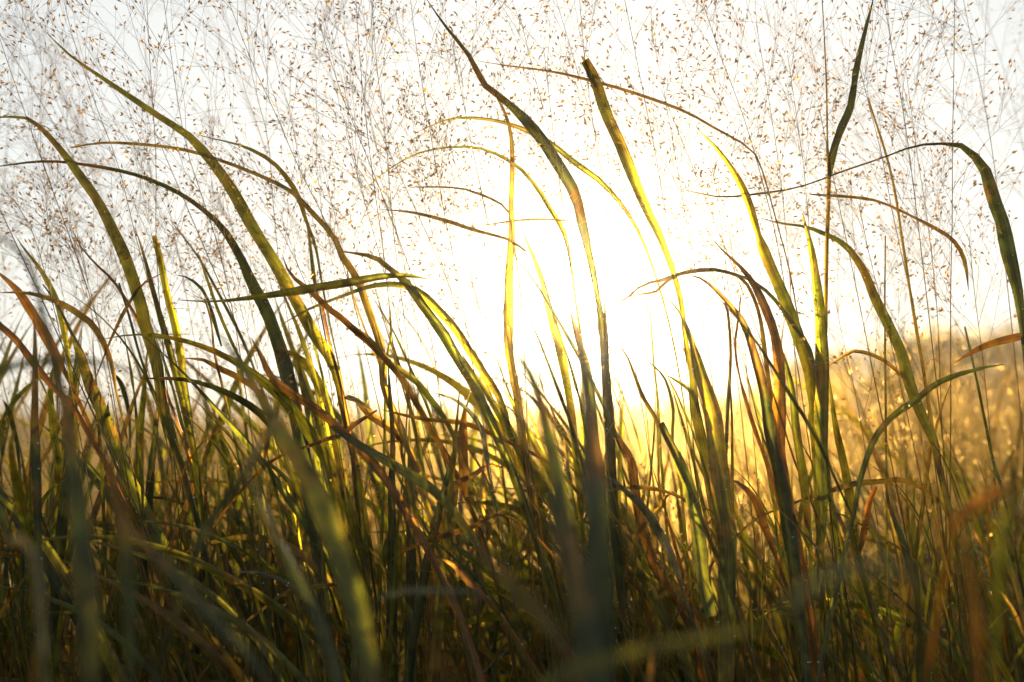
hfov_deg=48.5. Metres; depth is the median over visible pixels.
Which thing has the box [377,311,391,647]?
grass culm
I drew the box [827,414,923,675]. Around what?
grass shoot
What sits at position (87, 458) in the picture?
grass shoot
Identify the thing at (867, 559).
grass culm
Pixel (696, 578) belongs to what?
grass culm
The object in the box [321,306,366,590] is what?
grass culm
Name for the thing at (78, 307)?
seed stalk
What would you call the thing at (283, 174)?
grass shoot
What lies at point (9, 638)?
grass shoot
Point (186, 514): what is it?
grass culm
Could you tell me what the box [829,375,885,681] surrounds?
grass shoot
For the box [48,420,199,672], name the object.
grass shoot
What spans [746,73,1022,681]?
seed stalk
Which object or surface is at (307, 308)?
seed stalk
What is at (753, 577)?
grass shoot
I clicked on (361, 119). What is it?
seed stalk
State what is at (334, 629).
seed stalk
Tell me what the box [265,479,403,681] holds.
grass shoot
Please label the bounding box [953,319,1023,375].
bush
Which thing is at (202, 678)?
grass shoot
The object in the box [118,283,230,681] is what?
grass culm
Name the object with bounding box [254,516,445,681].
grass shoot
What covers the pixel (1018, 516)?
grass shoot
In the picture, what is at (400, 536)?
grass culm
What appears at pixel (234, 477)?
grass culm
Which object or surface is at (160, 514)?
grass shoot
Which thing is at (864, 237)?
seed stalk
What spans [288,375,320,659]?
grass culm
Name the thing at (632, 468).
grass shoot
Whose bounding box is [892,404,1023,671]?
grass shoot
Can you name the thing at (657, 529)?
grass shoot
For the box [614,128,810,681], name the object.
seed stalk
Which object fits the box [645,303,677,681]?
grass culm
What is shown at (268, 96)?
seed stalk
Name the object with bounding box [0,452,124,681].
grass shoot
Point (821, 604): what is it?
grass culm
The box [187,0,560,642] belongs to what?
seed stalk
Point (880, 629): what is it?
seed stalk
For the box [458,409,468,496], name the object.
dry leaf
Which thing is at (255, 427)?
grass shoot
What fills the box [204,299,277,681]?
grass culm
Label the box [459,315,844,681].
grass shoot
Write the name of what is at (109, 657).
grass shoot
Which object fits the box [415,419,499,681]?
grass culm
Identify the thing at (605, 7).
seed stalk
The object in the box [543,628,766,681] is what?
bent grass
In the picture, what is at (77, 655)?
grass shoot
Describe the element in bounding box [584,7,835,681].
seed stalk
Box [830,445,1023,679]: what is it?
grass shoot
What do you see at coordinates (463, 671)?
dry shoot
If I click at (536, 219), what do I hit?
bent grass
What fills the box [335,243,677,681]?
grass shoot
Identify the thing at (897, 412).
grass shoot
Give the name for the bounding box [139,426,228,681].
grass shoot
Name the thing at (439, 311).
grass shoot
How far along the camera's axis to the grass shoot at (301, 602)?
1.38 m
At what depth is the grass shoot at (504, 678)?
1.23 m
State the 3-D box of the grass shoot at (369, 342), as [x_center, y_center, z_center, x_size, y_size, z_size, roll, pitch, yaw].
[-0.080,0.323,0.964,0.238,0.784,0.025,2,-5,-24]
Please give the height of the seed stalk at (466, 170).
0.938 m
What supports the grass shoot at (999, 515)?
on the ground at (972, 381)
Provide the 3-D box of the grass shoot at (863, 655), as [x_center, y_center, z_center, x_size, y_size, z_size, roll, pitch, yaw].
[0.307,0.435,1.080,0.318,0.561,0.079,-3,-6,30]
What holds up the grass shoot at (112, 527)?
on the ground at (972, 381)
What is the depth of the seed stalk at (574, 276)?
3.02 m
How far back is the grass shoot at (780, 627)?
1.22 m
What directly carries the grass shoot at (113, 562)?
on the ground at (972, 381)
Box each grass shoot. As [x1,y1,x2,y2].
[0,115,236,681]
[0,160,333,681]
[0,235,91,681]
[0,273,169,681]
[0,291,167,681]
[0,310,86,639]
[0,311,53,676]
[0,313,50,437]
[0,321,198,681]
[0,323,31,567]
[0,338,83,645]
[0,352,149,681]
[0,356,138,374]
[0,395,78,681]
[0,420,65,681]
[0,423,121,681]
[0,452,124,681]
[0,474,99,627]
[0,480,104,680]
[0,492,126,681]
[0,551,77,675]
[0,586,248,681]
[0,635,18,681]
[1,405,20,568]
[1,467,79,676]
[2,342,61,681]
[2,436,79,681]
[2,466,66,681]
[2,628,19,681]
[3,453,80,679]
[3,533,48,681]
[3,546,20,675]
[4,426,152,678]
[7,272,164,681]
[7,321,456,681]
[7,463,344,681]
[7,467,105,667]
[15,235,80,467]
[16,371,233,681]
[22,413,211,681]
[30,307,42,567]
[30,332,149,681]
[30,643,38,681]
[39,422,263,681]
[42,284,223,680]
[45,31,385,650]
[46,346,100,681]
[46,601,68,681]
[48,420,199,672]
[49,430,126,676]
[61,377,233,677]
[61,440,231,680]
[64,464,175,672]
[70,224,254,679]
[70,297,286,677]
[70,532,176,681]
[71,141,474,681]
[81,391,116,491]
[91,541,356,681]
[94,226,523,681]
[96,425,135,681]
[99,479,234,658]
[107,402,526,681]
[108,396,200,675]
[110,577,407,681]
[111,428,201,673]
[111,504,271,681]
[112,312,637,681]
[115,398,228,681]
[123,398,331,675]
[125,496,360,681]
[126,457,262,681]
[133,225,215,645]
[136,324,573,680]
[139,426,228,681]
[143,499,207,681]
[147,297,329,681]
[151,408,284,681]
[154,337,469,681]
[159,437,281,681]
[161,407,319,672]
[172,389,316,679]
[178,254,357,678]
[182,394,281,681]
[183,383,389,574]
[184,358,248,386]
[191,656,205,681]
[199,135,375,607]
[210,439,384,622]
[211,339,309,681]
[217,330,381,681]
[226,518,385,649]
[238,474,350,677]
[244,394,376,590]
[244,457,343,681]
[250,255,444,681]
[252,339,488,681]
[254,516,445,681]
[264,472,470,649]
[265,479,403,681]
[266,440,345,672]
[273,451,437,647]
[283,258,519,681]
[284,281,573,648]
[301,442,453,656]
[309,438,636,681]
[313,340,531,674]
[330,382,486,680]
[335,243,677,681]
[341,251,573,658]
[341,438,683,681]
[360,145,583,344]
[368,467,715,681]
[371,329,586,679]
[378,186,536,681]
[381,478,474,665]
[385,352,622,681]
[385,481,646,681]
[386,368,669,678]
[397,448,555,674]
[398,372,552,669]
[400,414,631,679]
[419,116,717,676]
[419,510,527,650]
[422,331,680,681]
[427,0,626,681]
[432,392,529,681]
[435,555,543,681]
[443,375,537,573]
[447,468,565,674]
[448,395,558,637]
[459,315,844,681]
[469,432,634,520]
[474,542,581,681]
[476,60,857,681]
[482,397,658,681]
[482,457,665,667]
[484,399,554,672]
[496,98,560,670]
[497,444,708,681]
[497,477,667,620]
[500,520,640,671]
[502,334,582,681]
[516,433,751,658]
[520,227,587,570]
[524,543,694,681]
[527,461,745,681]
[529,439,713,681]
[543,409,606,681]
[557,442,717,681]
[568,303,618,681]
[568,489,707,670]
[578,370,614,681]
[582,57,739,681]
[603,303,630,681]
[604,475,711,681]
[605,340,760,681]
[606,267,800,673]
[613,425,717,677]
[625,428,709,593]
[636,494,788,681]
[639,356,698,681]
[646,640,653,681]
[650,317,936,681]
[652,463,895,679]
[653,291,736,681]
[667,468,872,681]
[682,142,1023,363]
[686,268,850,681]
[686,450,790,681]
[690,275,812,681]
[698,129,828,681]
[700,498,833,677]
[701,509,783,643]
[712,569,795,680]
[713,240,824,681]
[730,479,813,678]
[737,500,879,681]
[737,541,834,667]
[743,505,908,681]
[748,489,1023,681]
[749,540,792,680]
[761,218,984,681]
[763,446,1023,681]
[766,537,906,674]
[780,460,952,681]
[781,461,954,679]
[784,354,813,681]
[794,380,966,681]
[802,0,872,607]
[813,548,1015,681]
[815,364,1003,681]
[819,524,894,646]
[824,540,894,673]
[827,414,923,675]
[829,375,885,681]
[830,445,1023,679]
[830,541,991,681]
[849,468,942,592]
[853,359,1016,636]
[853,434,1023,667]
[853,464,1019,665]
[855,446,1021,681]
[857,459,957,660]
[857,486,989,679]
[864,444,1022,625]
[867,534,1012,681]
[886,486,934,681]
[890,528,991,669]
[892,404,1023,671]
[898,549,930,681]
[923,452,1020,678]
[923,502,969,675]
[942,459,1015,681]
[947,472,1021,582]
[952,510,1023,681]
[958,527,982,681]
[963,457,1023,681]
[975,475,1021,557]
[978,565,1021,619]
[982,553,1021,663]
[990,454,1021,624]
[991,473,1014,681]
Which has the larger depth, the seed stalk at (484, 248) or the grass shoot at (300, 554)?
the seed stalk at (484, 248)
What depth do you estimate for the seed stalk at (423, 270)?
1.06 m
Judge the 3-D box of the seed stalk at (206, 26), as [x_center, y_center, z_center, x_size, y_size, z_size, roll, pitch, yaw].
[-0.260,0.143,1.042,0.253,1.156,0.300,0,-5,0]
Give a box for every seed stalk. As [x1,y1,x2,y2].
[0,0,181,527]
[0,0,196,417]
[0,0,203,663]
[0,0,208,680]
[0,0,248,617]
[0,0,253,678]
[0,2,267,498]
[0,24,159,583]
[0,62,187,532]
[0,71,110,642]
[0,73,80,466]
[0,75,62,656]
[0,85,404,681]
[0,86,206,560]
[0,123,266,681]
[0,178,110,644]
[0,186,68,543]
[0,241,72,681]
[0,304,70,649]
[0,568,31,617]
[7,206,168,465]
[10,105,219,656]
[20,112,205,675]
[27,0,338,681]
[40,0,215,671]
[49,203,247,581]
[53,80,323,658]
[65,67,568,681]
[95,175,357,671]
[103,0,384,391]
[109,104,388,543]
[133,0,374,616]
[136,108,455,675]
[159,115,372,643]
[166,0,461,681]
[185,320,346,679]
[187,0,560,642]
[190,120,415,593]
[221,0,473,585]
[224,256,400,631]
[237,201,352,418]
[239,0,483,659]
[266,68,543,591]
[279,0,543,681]
[282,220,490,663]
[289,0,531,681]
[290,17,710,679]
[301,173,551,673]
[305,0,506,509]
[319,14,516,681]
[337,90,540,681]
[340,40,588,680]
[358,62,631,668]
[366,0,621,331]
[377,0,587,675]
[380,78,589,398]
[383,278,564,667]
[441,0,628,329]
[441,0,711,680]
[448,201,699,681]
[475,50,697,589]
[481,136,628,451]
[482,293,659,672]
[484,322,644,675]
[490,190,904,681]
[493,238,584,515]
[513,124,644,439]
[514,227,659,649]
[517,0,707,674]
[526,363,747,671]
[528,195,615,444]
[533,0,884,681]
[540,22,829,558]
[544,0,782,678]
[544,162,802,677]
[554,0,852,681]
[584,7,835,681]
[611,6,1023,679]
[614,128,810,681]
[615,102,803,640]
[615,117,787,509]
[624,188,809,681]
[632,0,891,562]
[656,0,853,681]
[657,149,946,671]
[660,0,972,681]
[668,4,895,521]
[700,171,946,681]
[724,126,1023,681]
[733,1,986,669]
[738,100,905,557]
[746,2,959,681]
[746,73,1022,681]
[767,12,935,489]
[776,0,1023,670]
[786,4,997,676]
[794,61,986,498]
[800,9,993,480]
[805,0,1023,681]
[833,117,1023,672]
[834,319,1021,681]
[846,0,1023,447]
[853,14,1003,509]
[854,84,1023,490]
[888,0,1023,199]
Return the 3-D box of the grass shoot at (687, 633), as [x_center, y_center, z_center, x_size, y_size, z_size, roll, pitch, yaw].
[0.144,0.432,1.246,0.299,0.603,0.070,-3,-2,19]
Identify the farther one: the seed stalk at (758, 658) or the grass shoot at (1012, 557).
the grass shoot at (1012, 557)
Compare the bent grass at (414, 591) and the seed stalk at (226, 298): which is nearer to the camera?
the bent grass at (414, 591)
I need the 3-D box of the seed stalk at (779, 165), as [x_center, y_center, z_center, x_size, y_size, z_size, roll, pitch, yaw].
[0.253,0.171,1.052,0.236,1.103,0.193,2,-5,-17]
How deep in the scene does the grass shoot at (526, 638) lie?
1.23 m
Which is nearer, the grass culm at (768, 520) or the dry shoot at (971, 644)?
the grass culm at (768, 520)
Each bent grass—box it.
[180,273,430,301]
[377,588,483,599]
[476,218,575,224]
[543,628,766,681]
[779,560,928,614]
[812,194,968,290]
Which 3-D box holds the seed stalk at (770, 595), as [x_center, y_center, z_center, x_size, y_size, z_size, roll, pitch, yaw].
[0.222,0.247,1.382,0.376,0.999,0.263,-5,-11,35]
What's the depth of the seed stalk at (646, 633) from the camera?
1.11 m
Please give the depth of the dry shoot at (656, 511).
0.96 m
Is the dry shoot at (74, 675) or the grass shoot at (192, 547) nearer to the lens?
the dry shoot at (74, 675)
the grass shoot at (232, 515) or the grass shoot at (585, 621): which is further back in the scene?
the grass shoot at (232, 515)
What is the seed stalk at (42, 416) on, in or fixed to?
on the ground at (972, 381)
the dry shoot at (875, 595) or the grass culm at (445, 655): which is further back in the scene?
the dry shoot at (875, 595)
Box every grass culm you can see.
[0,330,125,681]
[0,568,22,681]
[1,388,76,661]
[1,616,29,680]
[60,287,188,681]
[115,296,190,681]
[115,364,212,680]
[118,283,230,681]
[119,456,261,681]
[146,216,308,681]
[150,321,254,674]
[153,328,243,573]
[157,397,270,677]
[192,307,253,582]
[202,370,305,675]
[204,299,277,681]
[210,383,281,621]
[213,422,293,681]
[257,421,318,672]
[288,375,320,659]
[289,536,325,681]
[306,564,347,621]
[308,524,365,627]
[312,343,357,555]
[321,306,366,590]
[331,528,413,681]
[347,271,431,648]
[361,585,403,680]
[365,267,495,681]
[369,292,481,671]
[373,288,464,585]
[374,430,454,665]
[376,296,478,680]
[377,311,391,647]
[385,514,466,681]
[414,410,519,681]
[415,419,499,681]
[445,422,531,675]
[450,416,547,681]
[472,465,519,656]
[500,238,686,681]
[509,283,615,681]
[510,548,568,681]
[545,391,655,667]
[548,298,664,681]
[553,350,659,676]
[559,387,613,607]
[566,233,685,681]
[595,377,688,665]
[599,340,675,681]
[607,495,643,681]
[617,432,683,622]
[628,357,747,681]
[632,517,671,681]
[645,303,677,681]
[655,307,800,681]
[663,443,772,661]
[664,367,756,681]
[665,555,717,663]
[674,528,717,666]
[687,429,763,677]
[687,538,755,681]
[716,295,904,681]
[717,534,765,673]
[724,303,736,681]
[728,464,791,681]
[734,297,780,516]
[736,340,806,681]
[741,419,844,673]
[744,484,792,681]
[746,387,794,673]
[754,329,878,681]
[760,481,823,646]
[808,428,878,681]
[835,468,885,679]
[852,459,958,681]
[867,98,975,681]
[874,326,968,681]
[883,235,888,681]
[883,477,959,681]
[916,439,986,679]
[918,414,974,681]
[964,326,1023,601]
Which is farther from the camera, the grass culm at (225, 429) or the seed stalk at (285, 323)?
the seed stalk at (285, 323)
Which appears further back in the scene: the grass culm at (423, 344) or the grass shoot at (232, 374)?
the grass culm at (423, 344)
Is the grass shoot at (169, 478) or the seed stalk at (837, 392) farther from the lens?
the seed stalk at (837, 392)
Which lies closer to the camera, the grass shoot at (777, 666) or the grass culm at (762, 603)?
the grass culm at (762, 603)
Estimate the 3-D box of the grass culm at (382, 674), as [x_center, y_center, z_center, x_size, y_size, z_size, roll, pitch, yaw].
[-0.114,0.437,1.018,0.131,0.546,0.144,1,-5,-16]
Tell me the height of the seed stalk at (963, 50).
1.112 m
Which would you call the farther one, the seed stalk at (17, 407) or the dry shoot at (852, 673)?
the seed stalk at (17, 407)
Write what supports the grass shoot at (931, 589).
on the ground at (972, 381)
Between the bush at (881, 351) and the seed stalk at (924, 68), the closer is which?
the seed stalk at (924, 68)
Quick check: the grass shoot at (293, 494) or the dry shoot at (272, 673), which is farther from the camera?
the grass shoot at (293, 494)
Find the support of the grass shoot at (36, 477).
on the ground at (972, 381)
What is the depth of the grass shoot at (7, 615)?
1.38 m
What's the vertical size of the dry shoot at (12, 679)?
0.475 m
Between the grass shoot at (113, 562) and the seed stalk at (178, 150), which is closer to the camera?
the seed stalk at (178, 150)
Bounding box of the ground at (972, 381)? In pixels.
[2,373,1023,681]
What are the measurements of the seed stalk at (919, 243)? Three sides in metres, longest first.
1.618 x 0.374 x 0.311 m
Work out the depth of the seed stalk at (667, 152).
1.00 m
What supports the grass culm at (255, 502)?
on the ground at (972, 381)
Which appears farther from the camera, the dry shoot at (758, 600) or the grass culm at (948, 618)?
the dry shoot at (758, 600)
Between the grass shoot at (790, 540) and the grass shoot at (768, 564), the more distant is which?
the grass shoot at (768, 564)
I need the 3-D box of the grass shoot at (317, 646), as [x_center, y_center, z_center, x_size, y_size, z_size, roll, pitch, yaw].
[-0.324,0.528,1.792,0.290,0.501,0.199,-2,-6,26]
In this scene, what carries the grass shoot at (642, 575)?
on the ground at (972, 381)
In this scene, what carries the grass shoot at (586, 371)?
on the ground at (972, 381)
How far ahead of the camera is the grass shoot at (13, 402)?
1.19 m
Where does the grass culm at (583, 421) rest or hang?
on the ground at (972, 381)
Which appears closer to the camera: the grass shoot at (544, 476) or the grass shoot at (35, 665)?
the grass shoot at (35, 665)
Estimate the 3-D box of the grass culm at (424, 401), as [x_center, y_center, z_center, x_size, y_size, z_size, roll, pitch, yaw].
[-0.087,0.332,1.076,0.177,0.766,0.070,3,-6,-35]
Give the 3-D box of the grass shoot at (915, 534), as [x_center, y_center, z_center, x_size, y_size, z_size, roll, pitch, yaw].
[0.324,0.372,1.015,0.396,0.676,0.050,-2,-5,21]
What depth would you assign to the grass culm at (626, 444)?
1.30 m
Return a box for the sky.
[0,0,1023,425]
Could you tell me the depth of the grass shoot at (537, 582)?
1.33 m
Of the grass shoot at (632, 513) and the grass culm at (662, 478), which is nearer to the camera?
the grass culm at (662, 478)
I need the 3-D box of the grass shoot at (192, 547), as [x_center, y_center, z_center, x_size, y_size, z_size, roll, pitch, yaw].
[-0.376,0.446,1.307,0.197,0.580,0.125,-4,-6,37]
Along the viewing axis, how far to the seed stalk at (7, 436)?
1.10 m
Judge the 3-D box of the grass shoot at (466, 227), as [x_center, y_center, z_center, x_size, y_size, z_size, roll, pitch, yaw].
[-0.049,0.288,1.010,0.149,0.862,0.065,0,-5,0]
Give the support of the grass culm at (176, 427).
on the ground at (972, 381)
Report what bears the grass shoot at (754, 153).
on the ground at (972, 381)
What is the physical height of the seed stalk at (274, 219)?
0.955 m
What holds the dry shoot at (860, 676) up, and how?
on the ground at (972, 381)
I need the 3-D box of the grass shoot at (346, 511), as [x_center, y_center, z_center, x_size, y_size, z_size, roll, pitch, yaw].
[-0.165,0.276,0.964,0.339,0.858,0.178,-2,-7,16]
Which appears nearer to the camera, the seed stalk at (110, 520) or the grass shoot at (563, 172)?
the grass shoot at (563, 172)
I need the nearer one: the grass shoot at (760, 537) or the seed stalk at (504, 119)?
the seed stalk at (504, 119)
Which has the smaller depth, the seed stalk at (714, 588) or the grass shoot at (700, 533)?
the grass shoot at (700, 533)
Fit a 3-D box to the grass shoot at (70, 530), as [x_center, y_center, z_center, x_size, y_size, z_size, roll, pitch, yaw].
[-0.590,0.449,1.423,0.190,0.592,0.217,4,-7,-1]
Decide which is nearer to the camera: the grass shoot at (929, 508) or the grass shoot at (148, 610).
the grass shoot at (148, 610)
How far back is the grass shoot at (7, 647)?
1.21 m
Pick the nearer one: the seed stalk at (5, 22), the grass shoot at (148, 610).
the seed stalk at (5, 22)
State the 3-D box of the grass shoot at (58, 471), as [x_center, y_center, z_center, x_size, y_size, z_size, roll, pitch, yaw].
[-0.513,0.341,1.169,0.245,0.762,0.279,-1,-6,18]
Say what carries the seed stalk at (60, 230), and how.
on the ground at (972, 381)
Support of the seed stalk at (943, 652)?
on the ground at (972, 381)
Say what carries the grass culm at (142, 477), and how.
on the ground at (972, 381)
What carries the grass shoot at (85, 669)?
on the ground at (972, 381)
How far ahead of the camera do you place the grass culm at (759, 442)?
1.00 m
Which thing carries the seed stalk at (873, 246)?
on the ground at (972, 381)
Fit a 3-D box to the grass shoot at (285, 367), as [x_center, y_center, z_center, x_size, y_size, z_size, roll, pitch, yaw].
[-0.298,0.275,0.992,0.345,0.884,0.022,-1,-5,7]
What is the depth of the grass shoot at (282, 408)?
1.93 m
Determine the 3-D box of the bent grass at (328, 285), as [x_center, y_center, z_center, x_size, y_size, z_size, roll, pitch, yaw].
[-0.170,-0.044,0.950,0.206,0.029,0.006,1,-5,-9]
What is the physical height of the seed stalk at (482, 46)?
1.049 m
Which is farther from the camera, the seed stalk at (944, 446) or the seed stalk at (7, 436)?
the seed stalk at (944, 446)
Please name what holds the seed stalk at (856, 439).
on the ground at (972, 381)
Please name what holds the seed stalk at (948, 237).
on the ground at (972, 381)
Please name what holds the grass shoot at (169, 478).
on the ground at (972, 381)
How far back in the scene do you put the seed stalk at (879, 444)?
1.80 m
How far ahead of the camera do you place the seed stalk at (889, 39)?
1.03 m
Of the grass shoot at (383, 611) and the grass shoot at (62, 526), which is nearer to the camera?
the grass shoot at (62, 526)
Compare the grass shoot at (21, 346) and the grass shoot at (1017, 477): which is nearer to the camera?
the grass shoot at (21, 346)
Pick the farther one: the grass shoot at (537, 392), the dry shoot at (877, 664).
the dry shoot at (877, 664)
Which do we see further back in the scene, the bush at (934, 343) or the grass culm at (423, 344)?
the bush at (934, 343)
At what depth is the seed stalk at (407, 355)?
1.33 m
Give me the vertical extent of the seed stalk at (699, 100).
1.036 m
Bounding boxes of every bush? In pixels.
[750,355,804,392]
[800,347,894,388]
[829,326,947,383]
[861,317,992,381]
[915,323,1020,376]
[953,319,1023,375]
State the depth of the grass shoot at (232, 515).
1.21 m
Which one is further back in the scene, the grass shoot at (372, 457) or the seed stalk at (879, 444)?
the seed stalk at (879, 444)
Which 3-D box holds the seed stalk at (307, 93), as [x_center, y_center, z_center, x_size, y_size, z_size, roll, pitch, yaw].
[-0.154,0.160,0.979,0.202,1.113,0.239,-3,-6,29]
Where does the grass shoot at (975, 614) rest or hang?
on the ground at (972, 381)
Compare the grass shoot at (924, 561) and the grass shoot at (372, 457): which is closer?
the grass shoot at (372, 457)
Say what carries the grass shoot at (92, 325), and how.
on the ground at (972, 381)
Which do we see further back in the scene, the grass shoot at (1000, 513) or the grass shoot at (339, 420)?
the grass shoot at (1000, 513)
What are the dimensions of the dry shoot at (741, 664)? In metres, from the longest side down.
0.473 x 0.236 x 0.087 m
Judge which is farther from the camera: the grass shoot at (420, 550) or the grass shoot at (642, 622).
the grass shoot at (420, 550)
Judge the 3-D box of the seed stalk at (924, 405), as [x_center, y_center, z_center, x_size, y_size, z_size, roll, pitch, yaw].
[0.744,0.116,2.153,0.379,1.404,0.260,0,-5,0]
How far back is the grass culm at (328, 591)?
1.14 m
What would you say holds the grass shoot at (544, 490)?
on the ground at (972, 381)
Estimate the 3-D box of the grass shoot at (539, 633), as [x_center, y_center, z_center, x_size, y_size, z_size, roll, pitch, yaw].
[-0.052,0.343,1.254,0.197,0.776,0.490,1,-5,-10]
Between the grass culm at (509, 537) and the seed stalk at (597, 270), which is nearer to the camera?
the grass culm at (509, 537)
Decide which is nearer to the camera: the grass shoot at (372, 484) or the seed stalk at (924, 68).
the seed stalk at (924, 68)
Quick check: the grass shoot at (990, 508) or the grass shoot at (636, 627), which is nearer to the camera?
the grass shoot at (636, 627)
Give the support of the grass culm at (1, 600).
on the ground at (972, 381)
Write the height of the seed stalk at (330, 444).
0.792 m
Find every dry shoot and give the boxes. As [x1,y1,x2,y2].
[0,677,19,681]
[7,605,79,681]
[69,637,75,681]
[159,410,376,674]
[195,583,338,681]
[265,661,273,681]
[384,410,667,681]
[390,512,632,681]
[418,615,567,681]
[441,463,645,681]
[478,630,539,669]
[545,644,552,678]
[607,484,826,681]
[625,491,797,681]
[653,477,946,678]
[737,543,834,681]
[738,603,749,681]
[838,638,858,681]
[840,660,844,681]
[846,625,882,681]
[855,632,864,681]
[874,578,1002,679]
[897,558,939,677]
[928,484,1015,679]
[938,562,1001,681]
[982,617,1018,681]
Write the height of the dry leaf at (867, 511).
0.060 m
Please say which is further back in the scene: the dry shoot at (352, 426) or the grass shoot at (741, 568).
the grass shoot at (741, 568)
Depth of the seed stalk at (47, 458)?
1.42 m
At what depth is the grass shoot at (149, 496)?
1.12 m
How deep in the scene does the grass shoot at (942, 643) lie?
1.01 m
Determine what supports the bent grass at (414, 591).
attached to the grass shoot at (317, 621)
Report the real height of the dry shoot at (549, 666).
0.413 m
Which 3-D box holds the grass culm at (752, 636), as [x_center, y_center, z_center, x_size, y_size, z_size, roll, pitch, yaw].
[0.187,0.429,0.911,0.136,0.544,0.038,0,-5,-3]
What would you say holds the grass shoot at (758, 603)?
on the ground at (972, 381)
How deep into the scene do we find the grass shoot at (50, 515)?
1.00 m
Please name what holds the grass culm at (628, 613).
on the ground at (972, 381)
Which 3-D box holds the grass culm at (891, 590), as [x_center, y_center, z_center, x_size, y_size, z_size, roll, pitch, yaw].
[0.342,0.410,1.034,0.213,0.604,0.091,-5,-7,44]
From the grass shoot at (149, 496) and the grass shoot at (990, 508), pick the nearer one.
the grass shoot at (149, 496)
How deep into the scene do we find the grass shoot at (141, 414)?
1.17 m
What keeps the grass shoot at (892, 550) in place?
on the ground at (972, 381)
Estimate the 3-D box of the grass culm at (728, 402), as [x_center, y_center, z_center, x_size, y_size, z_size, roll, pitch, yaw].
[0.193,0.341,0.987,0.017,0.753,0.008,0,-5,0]
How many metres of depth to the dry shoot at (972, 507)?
0.44 m
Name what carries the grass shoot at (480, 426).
on the ground at (972, 381)
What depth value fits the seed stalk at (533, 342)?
2.95 m
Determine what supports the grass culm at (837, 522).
on the ground at (972, 381)
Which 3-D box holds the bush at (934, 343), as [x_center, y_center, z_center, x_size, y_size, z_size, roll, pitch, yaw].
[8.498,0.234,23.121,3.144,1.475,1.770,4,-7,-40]
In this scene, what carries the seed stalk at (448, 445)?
on the ground at (972, 381)
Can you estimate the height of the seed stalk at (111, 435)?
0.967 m
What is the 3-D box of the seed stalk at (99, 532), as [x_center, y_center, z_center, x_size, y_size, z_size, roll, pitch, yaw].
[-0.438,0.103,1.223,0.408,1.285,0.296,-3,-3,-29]
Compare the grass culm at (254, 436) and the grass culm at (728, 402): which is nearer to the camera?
the grass culm at (728, 402)
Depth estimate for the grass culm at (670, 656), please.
1.34 m
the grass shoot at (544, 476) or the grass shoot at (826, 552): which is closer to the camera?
the grass shoot at (544, 476)
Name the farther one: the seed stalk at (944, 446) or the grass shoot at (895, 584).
the grass shoot at (895, 584)
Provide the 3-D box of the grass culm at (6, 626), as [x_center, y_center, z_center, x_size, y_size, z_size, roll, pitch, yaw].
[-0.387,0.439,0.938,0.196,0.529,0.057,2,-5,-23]
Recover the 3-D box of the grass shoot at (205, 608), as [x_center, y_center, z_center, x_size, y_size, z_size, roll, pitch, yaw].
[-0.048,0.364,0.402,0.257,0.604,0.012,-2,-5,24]
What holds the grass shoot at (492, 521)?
on the ground at (972, 381)
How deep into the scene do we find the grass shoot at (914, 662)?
1.02 m
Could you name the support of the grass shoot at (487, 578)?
on the ground at (972, 381)
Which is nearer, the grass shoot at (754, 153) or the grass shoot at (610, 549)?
the grass shoot at (754, 153)
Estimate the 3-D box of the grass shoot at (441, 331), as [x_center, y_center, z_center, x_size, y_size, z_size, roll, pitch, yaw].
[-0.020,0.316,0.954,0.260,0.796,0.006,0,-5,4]
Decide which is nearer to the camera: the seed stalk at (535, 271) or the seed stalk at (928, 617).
the seed stalk at (928, 617)
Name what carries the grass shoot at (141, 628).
on the ground at (972, 381)
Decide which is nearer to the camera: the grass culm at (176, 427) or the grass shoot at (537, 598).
the grass culm at (176, 427)
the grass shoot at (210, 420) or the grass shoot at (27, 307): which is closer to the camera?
the grass shoot at (27, 307)
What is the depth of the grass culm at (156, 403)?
0.97 m
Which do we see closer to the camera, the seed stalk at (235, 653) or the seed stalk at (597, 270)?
the seed stalk at (235, 653)
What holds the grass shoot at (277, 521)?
on the ground at (972, 381)
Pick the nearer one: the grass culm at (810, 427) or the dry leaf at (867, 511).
the grass culm at (810, 427)
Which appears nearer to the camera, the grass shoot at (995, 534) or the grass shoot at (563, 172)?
the grass shoot at (563, 172)
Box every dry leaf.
[237,571,294,587]
[344,395,422,471]
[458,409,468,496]
[829,349,901,377]
[859,486,876,555]
[954,333,1020,363]
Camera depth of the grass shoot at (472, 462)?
1.66 m
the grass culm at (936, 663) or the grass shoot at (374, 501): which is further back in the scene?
the grass shoot at (374, 501)
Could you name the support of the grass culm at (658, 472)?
on the ground at (972, 381)
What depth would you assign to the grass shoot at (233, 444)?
1.60 m
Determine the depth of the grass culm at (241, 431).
1.64 m
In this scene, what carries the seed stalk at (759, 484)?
on the ground at (972, 381)
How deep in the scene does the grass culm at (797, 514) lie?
1.02 m
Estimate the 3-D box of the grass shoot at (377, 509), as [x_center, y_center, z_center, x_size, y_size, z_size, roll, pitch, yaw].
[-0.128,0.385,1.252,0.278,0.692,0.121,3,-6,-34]
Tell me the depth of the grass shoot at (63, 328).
1.06 m
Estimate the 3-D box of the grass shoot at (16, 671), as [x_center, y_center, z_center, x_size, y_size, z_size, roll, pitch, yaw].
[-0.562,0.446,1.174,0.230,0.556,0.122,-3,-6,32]
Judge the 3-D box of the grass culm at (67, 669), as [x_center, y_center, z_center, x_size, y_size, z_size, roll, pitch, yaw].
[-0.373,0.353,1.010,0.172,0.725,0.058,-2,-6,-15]
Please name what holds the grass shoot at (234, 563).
on the ground at (972, 381)
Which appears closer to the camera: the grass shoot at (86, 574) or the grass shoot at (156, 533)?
the grass shoot at (86, 574)
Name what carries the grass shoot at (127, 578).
on the ground at (972, 381)
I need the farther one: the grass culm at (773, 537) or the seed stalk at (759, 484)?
the seed stalk at (759, 484)

